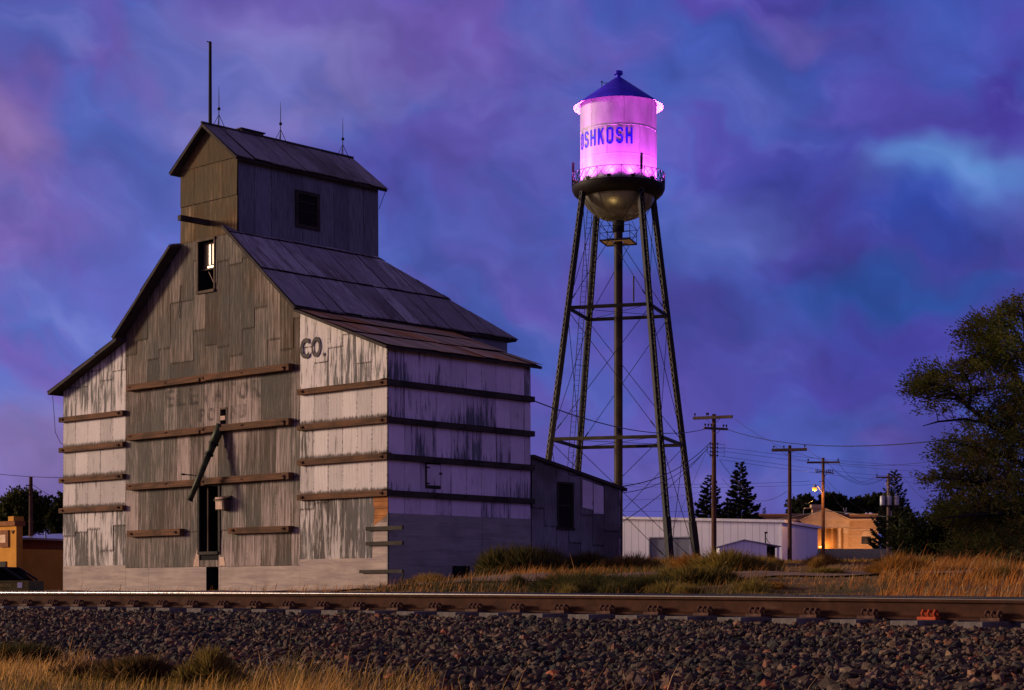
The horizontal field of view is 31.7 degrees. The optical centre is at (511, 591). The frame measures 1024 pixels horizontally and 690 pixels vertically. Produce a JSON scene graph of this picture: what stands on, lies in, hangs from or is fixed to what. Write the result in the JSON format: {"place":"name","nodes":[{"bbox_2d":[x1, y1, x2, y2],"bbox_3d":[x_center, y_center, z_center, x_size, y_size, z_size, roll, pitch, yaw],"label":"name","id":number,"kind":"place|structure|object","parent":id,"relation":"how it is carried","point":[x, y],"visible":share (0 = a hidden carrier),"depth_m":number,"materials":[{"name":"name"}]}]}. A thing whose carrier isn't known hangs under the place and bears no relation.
{"place":"outdoors","nodes":[
{"label":"outdoors","id":0,"kind":"place"},
{"bbox_2d":[0,562,1023,689],"bbox_3d":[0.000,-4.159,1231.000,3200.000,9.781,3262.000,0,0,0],"label":"ground","id":1,"kind":"structure","parent":0,"point":[860,590],"depth_m":34.86,"materials":[{"name":"soil"}]},
{"bbox_2d":[0,567,43,590],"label":"utility vehicle","id":2,"kind":"object","parent":1,"relation":"on","point":[14,578],"visible":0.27,"depth_m":73.99,"materials":[{"name":"black paint"}]},
{"bbox_2d":[0,485,52,539],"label":"leafy tree","id":3,"kind":"object","parent":1,"relation":"on","point":[14,501],"visible":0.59,"depth_m":116.46,"materials":[{"name":"green plant"}]},
{"bbox_2d":[26,477,32,535],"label":"utility pole","id":4,"kind":"object","parent":1,"relation":"on","point":[30,489],"visible":0.6,"depth_m":91.92,"materials":[{"name":"brown wood"}]},
{"bbox_2d":[0,516,62,589],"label":"stucco building","id":5,"kind":"structure","parent":1,"relation":"on","point":[46,566],"depth_m":87.13,"materials":[{"name":"paint"}]},
{"bbox_2d":[23,531,62,549],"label":"building","id":6,"kind":"structure","parent":5,"relation":"attached to","point":[46,541],"depth_m":89.88,"materials":[{"name":"red metal"}]},
{"bbox_2d":[0,634,65,673],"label":"tumbleweed","id":7,"kind":"object","parent":1,"relation":"on","point":[23,648],"visible":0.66,"depth_m":12.18,"materials":[{"name":"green plant"}]},
{"bbox_2d":[43,491,62,533],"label":"leafy tree","id":8,"kind":"object","parent":1,"relation":"on","point":[53,520],"visible":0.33,"depth_m":111.14,"materials":[{"name":"green plant"}]},
{"bbox_2d":[48,658,105,686],"bbox_3d":[-2.574,0.500,10.822,0.422,0.240,0.525,0,0,0],"label":"tumbleweed","id":9,"kind":"object","parent":1,"relation":"on","point":[78,669],"visible":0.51,"depth_m":10.71,"materials":[{"name":"brown plant"}]},
{"bbox_2d":[84,650,184,689],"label":"tumbleweed","id":10,"kind":"object","parent":1,"relation":"on","point":[136,664],"visible":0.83,"depth_m":10.18,"materials":[{"name":"green plant"}]},
{"bbox_2d":[169,642,249,689],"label":"tumbleweed","id":11,"kind":"object","parent":1,"relation":"on","point":[208,658],"visible":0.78,"depth_m":9.80,"materials":[{"name":"green plant"}]},
{"bbox_2d":[47,41,541,590],"bbox_3d":[-7.110,-9.135,64.110,18.952,18.970,11.268,0,0,43],"label":"grain elevator","id":12,"kind":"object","parent":1,"relation":"on","point":[285,377],"visible":0.99,"depth_m":60.05,"materials":[{"name":"wood"}]},
{"bbox_2d":[196,236,215,294],"bbox_3d":[-10.310,-11.040,61.189,1.020,1.860,0.310,0,0,43],"label":"window","id":13,"kind":"structure","parent":12,"relation":"in","point":[209,246],"depth_m":61.32,"materials":[{"name":"black glass"}]},
{"bbox_2d":[197,484,220,554],"bbox_3d":[-10.217,-2.450,61.040,1.240,2.420,0.240,0,0,43],"label":"doorway","id":14,"kind":"structure","parent":12,"relation":"in","point":[199,516],"depth_m":61.28,"materials":[{"name":"wood"}]},
{"bbox_2d":[0,561,687,593],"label":"dry grass","id":15,"kind":"structure","parent":1,"relation":"on","point":[395,586],"depth_m":44.16,"materials":[{"name":"plant"}]},
{"bbox_2d":[407,572,450,582],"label":"wild bush","id":16,"kind":"object","parent":1,"relation":"on","point":[425,577],"visible":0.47,"depth_m":48.86,"materials":[{"name":"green plant"}]},
{"bbox_2d":[467,566,506,576],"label":"brush clump","id":17,"kind":"object","parent":1,"relation":"on","point":[487,570],"visible":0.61,"depth_m":47.79,"materials":[{"name":"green plant"}]},
{"bbox_2d":[0,620,1023,689],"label":"ballast","id":18,"kind":"structure","parent":1,"relation":"on","point":[512,681],"depth_m":10.81,"materials":[{"name":"gravel"}]},
{"bbox_2d":[0,599,8,605],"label":"railway tie","id":19,"kind":"object","parent":18,"relation":"on","point":[4,601],"visible":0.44,"depth_m":24.16,"materials":[{"name":"metal"}]},
{"bbox_2d":[0,592,1023,620],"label":"rail","id":20,"kind":"object","parent":19,"relation":"on","point":[950,608],"visible":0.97,"depth_m":17.60,"materials":[{"name":"metal"}]},
{"bbox_2d":[0,599,32,608],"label":"railway tie","id":21,"kind":"object","parent":18,"relation":"on","point":[25,601],"visible":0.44,"depth_m":23.76,"materials":[{"name":"concrete"}]},
{"bbox_2d":[18,599,57,608],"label":"railway tie","id":22,"kind":"object","parent":18,"relation":"on","point":[53,601],"visible":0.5,"depth_m":23.35,"materials":[{"name":"concrete"}]},
{"bbox_2d":[43,599,116,609],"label":"railway tie","id":23,"kind":"object","parent":18,"relation":"on","point":[78,603],"visible":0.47,"depth_m":23.00,"materials":[{"name":"concrete"}]},
{"bbox_2d":[70,600,111,610],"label":"railway tie","id":24,"kind":"object","parent":18,"relation":"on","point":[105,603],"visible":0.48,"depth_m":22.58,"materials":[{"name":"concrete"}]},
{"bbox_2d":[98,600,139,610],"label":"railway tie","id":25,"kind":"object","parent":18,"relation":"on","point":[133,603],"visible":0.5,"depth_m":22.23,"materials":[{"name":"concrete"}]},
{"bbox_2d":[126,600,201,611],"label":"railway tie","id":26,"kind":"object","parent":18,"relation":"on","point":[162,603],"visible":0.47,"depth_m":21.86,"materials":[{"name":"concrete"}]},
{"bbox_2d":[156,600,204,612],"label":"railway tie","id":27,"kind":"object","parent":18,"relation":"on","point":[192,603],"visible":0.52,"depth_m":21.30,"materials":[{"name":"concrete"}]},
{"bbox_2d":[187,600,240,612],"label":"railway tie","id":28,"kind":"object","parent":18,"relation":"on","point":[215,608],"visible":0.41,"depth_m":20.94,"materials":[{"name":"concrete"}]},
{"bbox_2d":[218,601,278,612],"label":"railway tie","id":29,"kind":"object","parent":18,"relation":"on","point":[255,604],"visible":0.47,"depth_m":20.75,"materials":[{"name":"concrete"}]},
{"bbox_2d":[251,601,300,612],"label":"railway tie","id":30,"kind":"object","parent":18,"relation":"on","point":[287,606],"visible":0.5,"depth_m":20.31,"materials":[{"name":"concrete"}]},
{"bbox_2d":[286,601,348,614],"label":"railway tie","id":31,"kind":"object","parent":18,"relation":"on","point":[317,609],"visible":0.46,"depth_m":19.95,"materials":[{"name":"concrete"}]},
{"bbox_2d":[321,602,380,615],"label":"railway tie","id":32,"kind":"object","parent":18,"relation":"on","point":[352,608],"visible":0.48,"depth_m":19.56,"materials":[{"name":"concrete"}]},
{"bbox_2d":[358,602,421,614],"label":"railway tie","id":33,"kind":"object","parent":18,"relation":"on","point":[390,610],"visible":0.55,"depth_m":19.21,"materials":[{"name":"concrete"}]},
{"bbox_2d":[397,603,474,615],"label":"railway tie","id":34,"kind":"object","parent":18,"relation":"on","point":[429,610],"visible":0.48,"depth_m":18.78,"materials":[{"name":"concrete"}]},
{"bbox_2d":[437,603,496,617],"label":"railway tie","id":35,"kind":"object","parent":18,"relation":"on","point":[477,610],"visible":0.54,"depth_m":18.31,"materials":[{"name":"concrete"}]},
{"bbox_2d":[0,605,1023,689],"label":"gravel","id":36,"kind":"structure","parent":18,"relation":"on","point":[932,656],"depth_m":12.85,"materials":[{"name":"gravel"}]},
{"bbox_2d":[479,604,545,618],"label":"railway tie","id":37,"kind":"object","parent":18,"relation":"on","point":[509,612],"visible":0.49,"depth_m":18.07,"materials":[{"name":"concrete"}]},
{"bbox_2d":[523,604,595,618],"bbox_3d":[1.032,0.277,18.382,0.250,0.299,2.550,0,0,41],"label":"railway tie","id":38,"kind":"object","parent":18,"relation":"on","point":[557,613],"visible":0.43,"depth_m":17.62,"materials":[{"name":"concrete"}]},
{"bbox_2d":[568,605,648,619],"bbox_3d":[1.464,0.280,18.001,0.250,0.299,2.550,0,0,41],"label":"railway tie","id":39,"kind":"object","parent":18,"relation":"on","point":[604,614],"visible":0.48,"depth_m":17.18,"materials":[{"name":"concrete"}]},
{"bbox_2d":[615,605,699,620],"bbox_3d":[1.900,0.283,17.617,0.250,0.299,2.550,0,0,42],"label":"railway tie","id":40,"kind":"object","parent":18,"relation":"on","point":[653,612],"visible":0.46,"depth_m":16.91,"materials":[{"name":"concrete"}]},
{"bbox_2d":[364,592,1023,597],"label":"rail","id":41,"kind":"object","parent":18,"relation":"on","point":[725,594],"visible":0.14,"depth_m":18.17,"materials":[{"name":"metal"}]},
{"bbox_2d":[665,606,749,620],"bbox_3d":[2.332,0.286,17.236,0.250,0.299,2.550,0,0,42],"label":"railway tie","id":42,"kind":"object","parent":18,"relation":"on","point":[707,615],"visible":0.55,"depth_m":16.53,"materials":[{"name":"concrete"}]},
{"bbox_2d":[717,607,804,621],"bbox_3d":[2.762,0.290,16.858,0.250,0.299,2.550,0,0,42],"label":"railway tie","id":43,"kind":"object","parent":18,"relation":"on","point":[756,617],"visible":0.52,"depth_m":16.13,"materials":[{"name":"concrete"}]},
{"bbox_2d":[772,608,860,624],"bbox_3d":[3.195,0.294,16.476,0.250,0.299,2.550,0,0,42],"label":"railway tie","id":44,"kind":"object","parent":18,"relation":"on","point":[809,616],"visible":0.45,"depth_m":15.71,"materials":[{"name":"concrete"}]},
{"bbox_2d":[830,608,916,626],"bbox_3d":[3.616,0.298,16.104,0.250,0.299,2.550,0,0,41],"label":"railway tie","id":45,"kind":"object","parent":18,"relation":"on","point":[866,617],"visible":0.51,"depth_m":15.39,"materials":[{"name":"concrete"}]},
{"bbox_2d":[890,609,976,626],"bbox_3d":[4.051,0.302,15.722,0.250,0.299,2.550,0,0,41],"label":"railway tie","id":46,"kind":"object","parent":18,"relation":"on","point":[922,620],"visible":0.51,"depth_m":14.96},
{"bbox_2d":[954,610,1023,628],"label":"railway tie","id":47,"kind":"object","parent":18,"relation":"on","point":[992,622],"visible":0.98,"depth_m":14.64,"materials":[{"name":"concrete"}]},
{"bbox_2d":[469,541,558,573],"bbox_3d":[0.101,-0.781,53.702,2.808,1.632,2.959,0,0,0],"label":"wild bush","id":48,"kind":"object","parent":1,"relation":"on","point":[514,556],"visible":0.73,"depth_m":53.07,"materials":[{"name":"green plant"}]},
{"bbox_2d":[508,573,529,586],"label":"brush clump","id":49,"kind":"object","parent":1,"relation":"on","point":[512,580],"visible":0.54,"depth_m":40.26,"materials":[{"name":"green plant"}]},
{"bbox_2d":[522,542,578,569],"bbox_3d":[0.953,-0.951,56.070,2.490,1.339,2.572,0,0,0],"label":"wild bush","id":50,"kind":"object","parent":1,"relation":"on","point":[561,560],"visible":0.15,"depth_m":55.76,"materials":[{"name":"green plant"}]},
{"bbox_2d":[555,583,580,592],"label":"brush clump","id":51,"kind":"object","parent":1,"relation":"on","point":[569,589],"visible":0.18,"depth_m":32.41,"materials":[{"name":"green plant"}]},
{"bbox_2d":[550,573,599,592],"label":"brush clump","id":52,"kind":"object","parent":1,"relation":"on","point":[582,587],"visible":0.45,"depth_m":33.27,"materials":[{"name":"green plant"}]},
{"bbox_2d":[530,455,626,559],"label":"storage shed","id":53,"kind":"structure","parent":1,"relation":"on","point":[572,510],"depth_m":61.20,"materials":[{"name":"metal"}]},
{"bbox_2d":[556,482,574,529],"bbox_3d":[1.793,-2.880,60.939,0.140,1.620,0.900,0,0,43],"label":"window","id":54,"kind":"structure","parent":53,"relation":"in","point":[571,483],"depth_m":61.03,"materials":[{"name":"black glass"}]},
{"bbox_2d":[524,562,642,592],"bbox_3d":[1.538,-0.024,36.080,2.679,1.252,2.798,0,0,0],"label":"wild bush","id":55,"kind":"object","parent":1,"relation":"on","point":[597,579],"visible":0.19,"depth_m":35.84,"materials":[{"name":"green plant"}]},
{"bbox_2d":[567,549,611,569],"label":"wild bush","id":56,"kind":"object","parent":1,"relation":"on","point":[584,558],"visible":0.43,"depth_m":57.34,"materials":[{"name":"green plant"}]},
{"bbox_2d":[594,579,639,593],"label":"brush clump","id":57,"kind":"object","parent":1,"relation":"on","point":[610,587],"visible":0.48,"depth_m":32.47,"materials":[{"name":"green plant"}]},
{"bbox_2d":[545,70,700,558],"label":"water tower","id":58,"kind":"structure","parent":1,"relation":"on","point":[618,184],"depth_m":142.00,"materials":[{"name":"metal"}]},
{"bbox_2d":[594,551,668,568],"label":"wild bush","id":59,"kind":"object","parent":1,"relation":"on","point":[637,561],"visible":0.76,"depth_m":55.60,"materials":[{"name":"green plant"}]},
{"bbox_2d":[603,568,687,592],"bbox_3d":[2.520,-0.010,35.073,1.924,0.986,1.897,0,0,0],"label":"wild bush","id":60,"kind":"object","parent":1,"relation":"on","point":[637,582],"visible":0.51,"depth_m":34.67,"materials":[{"name":"green plant"}]},
{"bbox_2d":[644,577,686,593],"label":"brush clump","id":61,"kind":"object","parent":1,"relation":"on","point":[661,586],"visible":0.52,"depth_m":33.62,"materials":[{"name":"green plant"}]},
{"bbox_2d":[656,561,674,579],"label":"brush clump","id":62,"kind":"object","parent":1,"relation":"on","point":[665,569],"visible":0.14,"depth_m":38.62,"materials":[{"name":"green plant"}]},
{"bbox_2d":[664,552,702,570],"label":"wild bush","id":63,"kind":"object","parent":1,"relation":"on","point":[679,561],"visible":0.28,"depth_m":43.83,"materials":[{"name":"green plant"}]},
{"bbox_2d":[669,584,704,593],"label":"brush clump","id":64,"kind":"object","parent":1,"relation":"on","point":[681,589],"visible":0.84,"depth_m":31.61,"materials":[{"name":"green plant"}]},
{"bbox_2d":[374,542,1023,596],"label":"dry grass","id":65,"kind":"structure","parent":1,"relation":"on","point":[955,562],"depth_m":35.00,"materials":[{"name":"plant"}]},
{"bbox_2d":[660,558,745,585],"bbox_3d":[3.939,-0.266,37.200,2.022,0.906,2.005,0,0,0],"label":"wild bush","id":66,"kind":"object","parent":1,"relation":"on","point":[696,574],"visible":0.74,"depth_m":36.71,"materials":[{"name":"green plant"}]},
{"bbox_2d":[693,475,724,518],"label":"spruce tree","id":67,"kind":"object","parent":1,"relation":"on","point":[704,505],"visible":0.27,"depth_m":204.70,"materials":[{"name":"green plant"}]},
{"bbox_2d":[693,413,732,555],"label":"utility pole","id":68,"kind":"object","parent":1,"relation":"on","point":[713,417],"visible":0.98,"depth_m":119.87,"materials":[{"name":"brown wood"}]},
{"bbox_2d":[535,401,713,433],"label":"overhead wire","id":69,"kind":"object","parent":68,"relation":"attached to","point":[611,425],"visible":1,"depth_m":75.59,"materials":[{"name":"metal"}]},
{"bbox_2d":[621,447,708,522],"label":"overhead wire","id":70,"kind":"object","parent":68,"relation":"attached to","point":[660,494],"visible":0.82,"depth_m":103.31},
{"bbox_2d":[623,448,707,492],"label":"overhead wire","id":71,"kind":"object","parent":68,"relation":"attached to","point":[667,479],"visible":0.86,"depth_m":96.80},
{"bbox_2d":[623,442,710,486],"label":"overhead wire","id":72,"kind":"object","parent":68,"relation":"attached to","point":[667,473],"visible":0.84,"depth_m":96.08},
{"bbox_2d":[735,419,953,465],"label":"overhead wire","id":73,"kind":"object","parent":68,"relation":"attached to","point":[843,463],"visible":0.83,"depth_m":87.44,"materials":[{"name":"metal"}]},
{"bbox_2d":[724,428,1023,446],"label":"overhead wire","id":74,"kind":"object","parent":68,"relation":"attached to","point":[853,446],"visible":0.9,"depth_m":79.59,"materials":[{"name":"metal"}]},
{"bbox_2d":[623,516,820,560],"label":"metal building","id":75,"kind":"structure","parent":1,"relation":"on","point":[804,540],"depth_m":153.16,"materials":[{"name":"white metal"}]},
{"bbox_2d":[649,536,690,558],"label":"roller door","id":76,"kind":"structure","parent":75,"relation":"in","point":[684,542],"depth_m":153.57,"materials":[{"name":"grey metal"}]},
{"bbox_2d":[684,544,783,571],"bbox_3d":[5.127,-0.483,42.137,2.576,1.310,2.027,0,0,-34],"label":"wild bush","id":77,"kind":"object","parent":1,"relation":"on","point":[731,558],"visible":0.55,"depth_m":41.71,"materials":[{"name":"green plant"}]},
{"bbox_2d":[720,461,764,518],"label":"spruce tree","id":78,"kind":"object","parent":1,"relation":"on","point":[733,508],"visible":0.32,"depth_m":199.46,"materials":[{"name":"green plant"}]},
{"bbox_2d":[717,532,781,559],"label":"gabled shed","id":79,"kind":"structure","parent":1,"relation":"on","point":[757,548],"depth_m":139.00,"materials":[{"name":"white metal"}]},
{"bbox_2d":[730,574,777,591],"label":"brush clump","id":80,"kind":"object","parent":1,"relation":"on","point":[752,586],"visible":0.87,"depth_m":32.82,"materials":[{"name":"green plant"}]},
{"bbox_2d":[633,550,891,564],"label":"dry grass","id":81,"kind":"structure","parent":1,"relation":"on","point":[795,561],"depth_m":81.98,"materials":[{"name":"plant"}]},
{"bbox_2d":[744,578,790,589],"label":"wild bush","id":82,"kind":"object","parent":1,"relation":"on","point":[780,585],"visible":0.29,"depth_m":33.80,"materials":[{"name":"green plant"}]},
{"bbox_2d":[770,555,786,566],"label":"brush clump","id":83,"kind":"object","parent":1,"relation":"on","point":[777,559],"visible":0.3,"depth_m":51.90,"materials":[{"name":"green plant"}]},
{"bbox_2d":[772,445,806,559],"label":"utility pole","id":84,"kind":"object","parent":1,"relation":"on","point":[789,544],"visible":0.94,"depth_m":139.87,"materials":[{"name":"brown wood"}]},
{"bbox_2d":[784,492,818,513],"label":"distant tree","id":85,"kind":"object","parent":1,"relation":"on","point":[805,499],"visible":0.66,"depth_m":417.45,"materials":[{"name":"green plant"}]},
{"bbox_2d":[741,505,877,548],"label":"building","id":86,"kind":"structure","parent":1,"relation":"on","point":[847,530],"depth_m":349.95,"materials":[{"name":"paint"}]},
{"bbox_2d":[861,531,870,544],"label":"arched window","id":87,"kind":"structure","parent":86,"relation":"in","point":[864,540],"depth_m":349.98,"materials":[{"name":"glass"}]},
{"bbox_2d":[805,553,828,569],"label":"brush clump","id":88,"kind":"object","parent":1,"relation":"on","point":[821,562],"visible":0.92,"depth_m":44.70,"materials":[{"name":"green plant"}]},
{"bbox_2d":[799,553,840,564],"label":"brush clump","id":89,"kind":"object","parent":1,"relation":"on","point":[829,560],"visible":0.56,"depth_m":53.93,"materials":[{"name":"green plant"}]},
{"bbox_2d":[807,458,839,553],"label":"utility pole","id":90,"kind":"object","parent":1,"relation":"on","point":[823,471],"visible":0.99,"depth_m":149.88,"materials":[{"name":"brown wood"}]},
{"bbox_2d":[801,561,846,573],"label":"wild bush","id":91,"kind":"object","parent":1,"relation":"on","point":[831,570],"visible":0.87,"depth_m":37.89,"materials":[{"name":"green plant"}]},
{"bbox_2d":[816,491,853,513],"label":"distant tree","id":92,"kind":"object","parent":1,"relation":"on","point":[831,504],"visible":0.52,"depth_m":417.14,"materials":[{"name":"green plant"}]},
{"bbox_2d":[818,549,895,559],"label":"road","id":93,"kind":"structure","parent":1,"relation":"on","point":[857,553],"depth_m":167.92,"materials":[{"name":"asphalt"}]},
{"bbox_2d":[848,496,865,513],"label":"distant tree","id":94,"kind":"object","parent":1,"relation":"on","point":[852,501],"visible":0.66,"depth_m":418.18,"materials":[{"name":"green plant"}]},
{"bbox_2d":[848,491,898,513],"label":"distant tree","id":95,"kind":"object","parent":1,"relation":"on","point":[872,502],"visible":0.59,"depth_m":416.08,"materials":[{"name":"green plant"}]},
{"bbox_2d":[876,474,901,555],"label":"utility pole","id":96,"kind":"object","parent":1,"relation":"on","point":[889,500],"visible":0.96,"depth_m":164.75,"materials":[{"name":"brown wood"}]},
{"bbox_2d":[867,469,912,548],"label":"spruce tree","id":97,"kind":"object","parent":1,"relation":"on","point":[880,523],"visible":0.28,"depth_m":184.75,"materials":[{"name":"green plant"}]},
{"bbox_2d":[863,549,931,575],"bbox_3d":[8.222,-0.477,38.080,1.704,0.871,2.005,0,0,0],"label":"wild bush","id":98,"kind":"object","parent":1,"relation":"on","point":[876,568],"visible":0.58,"depth_m":37.72,"materials":[{"name":"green plant"}]},
{"bbox_2d":[882,506,918,558],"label":"dark shrub","id":99,"kind":"object","parent":1,"relation":"on","point":[894,518],"visible":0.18,"depth_m":74.91,"materials":[{"name":"green plant"}]},
{"bbox_2d":[889,500,964,557],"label":"dark shrub","id":100,"kind":"object","parent":1,"relation":"on","point":[917,537],"visible":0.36,"depth_m":69.04,"materials":[{"name":"green plant"}]},
{"bbox_2d":[914,560,967,571],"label":"grass","id":101,"kind":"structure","parent":1,"relation":"on","point":[947,567],"depth_m":36.93,"materials":[{"name":"brown plant"}]},
{"bbox_2d":[895,288,1023,560],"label":"tall tree","id":102,"kind":"object","parent":1,"relation":"on","point":[999,522],"visible":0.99,"depth_m":57.18,"materials":[{"name":"green plant"}]},
{"bbox_2d":[939,495,1023,556],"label":"dark shrub","id":103,"kind":"object","parent":1,"relation":"on","point":[949,547],"depth_m":65.83,"materials":[{"name":"green plant"}]},
{"bbox_2d":[964,559,1023,578],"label":"wild bush","id":104,"kind":"object","parent":1,"relation":"on","point":[977,572],"visible":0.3,"depth_m":33.73,"materials":[{"name":"brown plant"}]},
{"bbox_2d":[971,563,1022,578],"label":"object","id":105,"kind":"object","parent":1,"relation":"on","point":[1002,567],"visible":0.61,"depth_m":33.60,"materials":[{"name":"brown plant"}]},
{"bbox_2d":[993,549,1023,563],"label":"green bush","id":106,"kind":"object","parent":1,"relation":"on","point":[1017,553],"visible":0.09,"depth_m":43.82,"materials":[{"name":"green plant"}]},
{"bbox_2d":[0,0,1023,536],"label":"sky","id":107,"kind":"structure","parent":0,"point":[844,179],"materials":[{"name":"blue"}]},
{"bbox_2d":[192,568,982,591],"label":"path","id":108,"kind":"structure","parent":0,"point":[744,573],"depth_m":41.26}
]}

